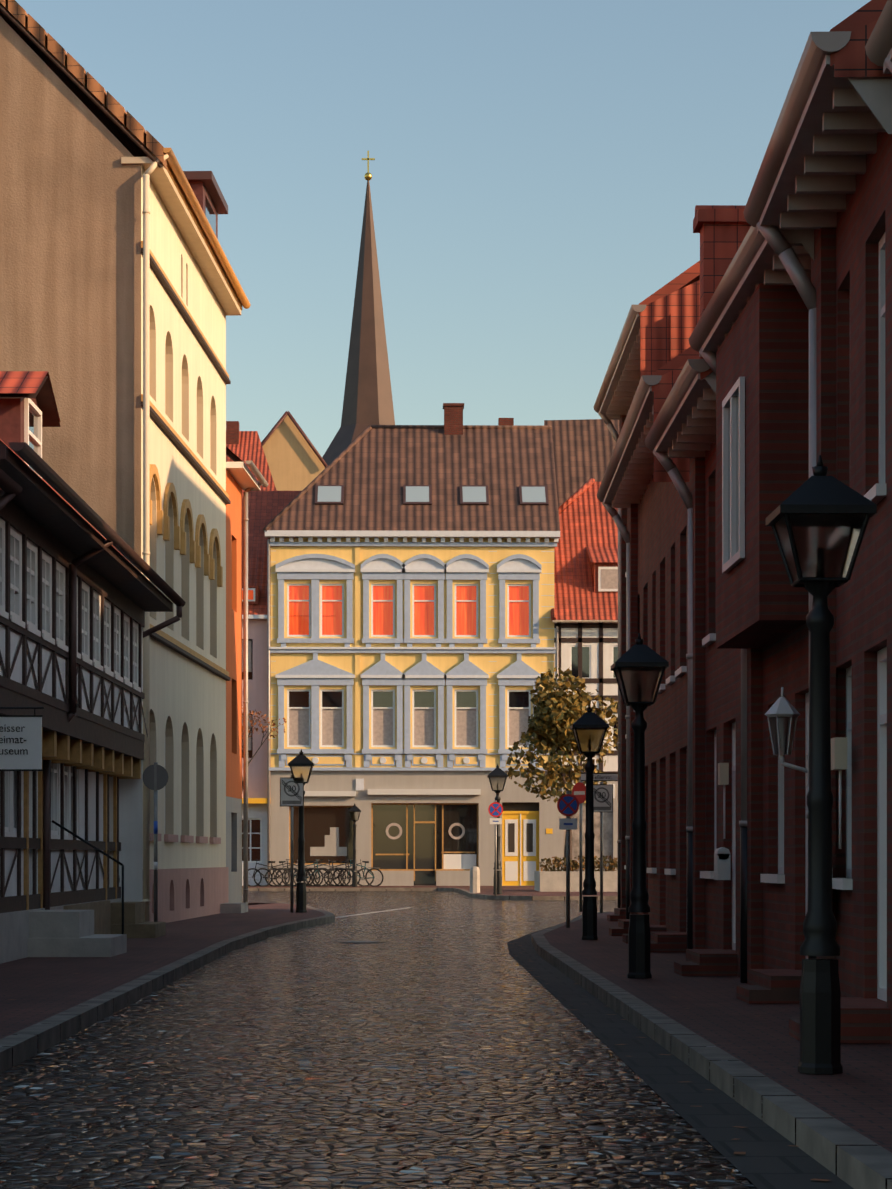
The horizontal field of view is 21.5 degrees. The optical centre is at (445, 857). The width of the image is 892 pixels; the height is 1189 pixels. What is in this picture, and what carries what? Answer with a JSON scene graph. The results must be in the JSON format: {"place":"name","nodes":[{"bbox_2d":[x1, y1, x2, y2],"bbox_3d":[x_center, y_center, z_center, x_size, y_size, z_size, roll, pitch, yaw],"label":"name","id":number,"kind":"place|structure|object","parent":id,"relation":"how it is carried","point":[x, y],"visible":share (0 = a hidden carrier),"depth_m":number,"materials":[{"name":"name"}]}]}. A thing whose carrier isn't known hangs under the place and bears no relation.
{"place":"outdoors","nodes":[
{"label":"outdoors","id":0,"kind":"place"},
{"bbox_2d":[0,903,334,1073],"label":"pavement","id":1,"kind":"structure","parent":0,"point":[50,995],"depth_m":21.90,"materials":[{"name":"red brick"}]},
{"bbox_2d":[143,762,167,921],"bbox_3d":[-4.468,-0.202,36.221,0.400,2.530,0.068,0,0,-1],"label":"round sign","id":2,"kind":"object","parent":1,"relation":"on","point":[155,777],"visible":0.92,"depth_m":36.19,"materials":[{"name":"grey"}]},
{"bbox_2d":[280,775,303,912],"bbox_3d":[-2.993,-0.272,45.729,0.460,2.670,0.080,0,0,-1],"label":"sign","id":3,"kind":"object","parent":1,"relation":"on","point":[291,798],"visible":0.92,"depth_m":45.69,"materials":[{"name":"white metal"}]},
{"bbox_2d":[288,749,313,912],"bbox_3d":[-2.815,-0.528,45.802,0.489,3.182,0.489,0,0,-1],"label":"street lamp","id":4,"kind":"object","parent":1,"relation":"on","point":[301,765],"visible":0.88,"depth_m":45.71,"materials":[{"name":"black metal"}]},
{"bbox_2d":[242,705,285,791],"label":"bare tree","id":5,"kind":"object","parent":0,"point":[256,720],"depth_m":81.46,"materials":[{"name":"brown plant"}]},
{"bbox_2d":[322,151,394,464],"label":"church spire","id":6,"kind":"structure","parent":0,"point":[367,401],"depth_m":218.18,"materials":[{"name":"brown metal"}]},
{"bbox_2d":[226,411,618,507],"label":"buildings","id":7,"kind":"structure","parent":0,"point":[284,455],"depth_m":122.28,"materials":[{"name":"tile"}]},
{"bbox_2d":[242,886,617,899],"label":"pavement","id":8,"kind":"structure","parent":0,"point":[520,892],"depth_m":79.17,"materials":[{"name":"stone"}]},
{"bbox_2d":[248,859,289,886],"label":"bicycle","id":9,"kind":"object","parent":8,"relation":"on","point":[274,871],"visible":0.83,"depth_m":87.32,"materials":[{"name":"black metal"}]},
{"bbox_2d":[254,859,298,886],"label":"bicycle","id":10,"kind":"object","parent":8,"relation":"on","point":[264,868],"visible":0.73,"depth_m":87.40,"materials":[{"name":"black metal"}]},
{"bbox_2d":[265,859,310,885],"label":"bicycle","id":11,"kind":"object","parent":8,"relation":"on","point":[282,862],"visible":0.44,"depth_m":87.69,"materials":[{"name":"black metal"}]},
{"bbox_2d":[276,859,320,885],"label":"bicycle","id":12,"kind":"object","parent":8,"relation":"on","point":[309,868],"visible":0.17,"depth_m":87.74,"materials":[{"name":"black metal"}]},
{"bbox_2d":[284,859,328,886],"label":"bicycle","id":13,"kind":"object","parent":8,"relation":"on","point":[314,871],"visible":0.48,"depth_m":87.43,"materials":[{"name":"black metal"}]},
{"bbox_2d":[296,859,341,885],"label":"bicycle","id":14,"kind":"object","parent":8,"relation":"on","point":[313,862],"visible":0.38,"depth_m":88.16,"materials":[{"name":"black metal"}]},
{"bbox_2d":[306,859,350,885],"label":"bicycle","id":15,"kind":"object","parent":8,"relation":"on","point":[336,870],"visible":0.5,"depth_m":87.69,"materials":[{"name":"black metal"}]},
{"bbox_2d":[314,859,360,886],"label":"bicycle","id":16,"kind":"object","parent":8,"relation":"on","point":[335,878],"visible":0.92,"depth_m":87.29,"materials":[{"name":"black metal"}]},
{"bbox_2d":[327,859,373,885],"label":"bicycle","id":17,"kind":"object","parent":8,"relation":"on","point":[361,869],"visible":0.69,"depth_m":87.71,"materials":[{"name":"black metal"}]},
{"bbox_2d":[348,803,360,886],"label":"street lamp","id":18,"kind":"object","parent":8,"relation":"on","point":[354,811],"visible":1,"depth_m":85.82,"materials":[{"name":"black metal"}]},
{"bbox_2d":[338,859,383,886],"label":"bicycle","id":19,"kind":"object","parent":8,"relation":"on","point":[366,877],"visible":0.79,"depth_m":87.32,"materials":[{"name":"black metal"}]},
{"bbox_2d":[470,866,479,892],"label":"stone bollard","id":20,"kind":"object","parent":8,"relation":"on","point":[474,879],"visible":0.85,"depth_m":71.63,"materials":[{"name":"beige stone"}]},
{"bbox_2d":[488,800,502,895],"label":"no stopping sign","id":21,"kind":"object","parent":8,"relation":"on","point":[495,809],"visible":1,"depth_m":65.77,"materials":[{"name":"blue"}]},
{"bbox_2d":[487,764,507,893],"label":"street lamp","id":22,"kind":"object","parent":8,"relation":"on","point":[497,776],"visible":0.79,"depth_m":68.16,"materials":[{"name":"black metal"}]},
{"bbox_2d":[506,666,617,869],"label":"autumn tree","id":23,"kind":"object","parent":8,"relation":"on","point":[558,712],"depth_m":75.39,"materials":[{"name":"plant"}]},
{"bbox_2d":[534,871,617,891],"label":"stone planter wall","id":24,"kind":"structure","parent":8,"relation":"on","point":[549,881],"depth_m":74.22,"materials":[{"name":"beige stone"}]},
{"bbox_2d":[539,855,617,870],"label":"planter shrubs","id":25,"kind":"object","parent":24,"relation":"in","point":[558,863],"visible":0.65,"depth_m":74.79,"materials":[{"name":"plant"}]},
{"bbox_2d":[15,0,870,456],"label":"sky","id":26,"kind":"structure","parent":0,"point":[540,170],"materials":[{"name":"blue"}]},
{"bbox_2d":[0,889,891,1188],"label":"road cobbles","id":27,"kind":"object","parent":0,"point":[440,1039],"visible":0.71,"depth_m":12.35,"materials":[{"name":"stone"}]},
{"bbox_2d":[0,371,185,963],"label":"half-timbered house","id":28,"kind":"structure","parent":27,"relation":"on","point":[80,595],"depth_m":26.19,"materials":[{"name":"paint"}]},
{"bbox_2d":[0,707,43,770],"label":"museum sign","id":29,"kind":"object","parent":28,"relation":"attached to","point":[31,733],"visible":1,"depth_m":20.67,"materials":[{"name":"white metal"}]},
{"bbox_2d":[0,727,27,754],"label":"sign lettering","id":30,"kind":"object","parent":29,"relation":"attached to","point":[13,742],"visible":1,"depth_m":20.66},
{"bbox_2d":[0,0,250,922],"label":"building","id":31,"kind":"structure","parent":27,"relation":"on","point":[122,295],"depth_m":36.45,"materials":[{"name":"paint"}]},
{"bbox_2d":[226,447,267,902],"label":"orange house","id":32,"kind":"structure","parent":27,"relation":"on","point":[239,476],"depth_m":48.23,"materials":[{"name":"paint"}]},
{"bbox_2d":[242,902,273,904],"bbox_3d":[-32.244,1.123,52.871,56.700,0.120,7.300,0,0,-1],"label":"pavement corner","id":33,"kind":"object","parent":27,"relation":"on","point":[256,903],"visible":0.04,"depth_m":55.96,"materials":[{"name":"stone"}]},
{"bbox_2d":[242,491,300,888],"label":"pink building","id":34,"kind":"structure","parent":27,"relation":"on","point":[265,508],"depth_m":90.04,"materials":[{"name":"paint"}]},
{"bbox_2d":[342,941,381,942],"bbox_3d":[-1.160,1.169,32.727,0.660,0.004,0.660,0,0,-1],"label":"manhole cover","id":35,"kind":"object","parent":27,"relation":"on","point":[362,942],"visible":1,"depth_m":32.54,"materials":[{"name":"grey metal"}]},
{"bbox_2d":[263,403,559,888],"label":"yellow building","id":36,"kind":"structure","parent":27,"relation":"on","point":[412,649],"depth_m":89.78,"materials":[{"name":"paint"}]},
{"bbox_2d":[7,914,828,1180],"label":"fallen leaves","id":37,"kind":"object","parent":27,"relation":"on","point":[630,1056],"visible":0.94,"depth_m":12.30,"materials":[{"name":"orange plant"}]},
{"bbox_2d":[550,478,617,870],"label":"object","id":38,"kind":"structure","parent":27,"relation":"on","point":[584,614],"depth_m":90.00,"materials":[{"name":"red tile"}]},
{"bbox_2d":[594,0,891,1044],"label":"brick terrace row","id":39,"kind":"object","parent":27,"relation":"on","point":[746,384],"visible":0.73,"depth_m":18.16,"materials":[{"name":"red brick"}]},
{"bbox_2d":[714,687,846,913],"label":"wall fixtures","id":40,"kind":"object","parent":39,"relation":"attached to","point":[782,714],"depth_m":16.33,"materials":[{"name":"grey metal"}]},
{"bbox_2d":[531,912,891,1188],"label":"pavement","id":41,"kind":"structure","parent":0,"point":[851,1104],"depth_m":13.11,"materials":[{"name":"red brick"}]},
{"bbox_2d":[557,791,578,927],"bbox_3d":[1.851,0.023,35.707,0.340,2.080,0.080,0,0,-1],"label":"no stopping sign","id":42,"kind":"object","parent":41,"relation":"on","point":[567,804],"visible":1,"depth_m":35.67,"materials":[{"name":"blue"}]},
{"bbox_2d":[570,704,608,939],"bbox_3d":[1.865,-0.467,30.576,0.470,3.060,0.470,0,0,-1],"label":"street lamp","id":43,"kind":"object","parent":41,"relation":"on","point":[589,728],"visible":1,"depth_m":30.50,"materials":[{"name":"black metal"}]},
{"bbox_2d":[572,773,617,911],"bbox_3d":[2.761,-0.287,45.621,1.248,2.700,0.572,0,0,44],"label":"no entry sign","id":44,"kind":"object","parent":41,"relation":"on","point":[579,791],"visible":0.75,"depth_m":46.06,"materials":[{"name":"white metal"}]},
{"bbox_2d":[593,782,612,912],"bbox_3d":[3.002,-0.202,45.427,0.440,2.530,0.080,0,0,-1],"label":"zone sign","id":45,"kind":"object","parent":41,"relation":"on","point":[602,804],"visible":0.77,"depth_m":45.39,"materials":[{"name":"white metal"}]},
{"bbox_2d":[611,633,668,977],"bbox_3d":[1.714,-0.467,20.872,0.470,3.060,0.470,0,0,-1],"label":"street lamp","id":46,"kind":"object","parent":41,"relation":"on","point":[638,668],"visible":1,"depth_m":20.80,"materials":[{"name":"black metal"}]},
{"bbox_2d":[766,455,876,1073],"bbox_3d":[1.855,-0.467,11.674,0.470,3.060,0.470,0,0,-1],"label":"street lamp","id":47,"kind":"object","parent":41,"relation":"on","point":[817,522],"visible":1,"depth_m":11.60,"materials":[{"name":"black metal"}]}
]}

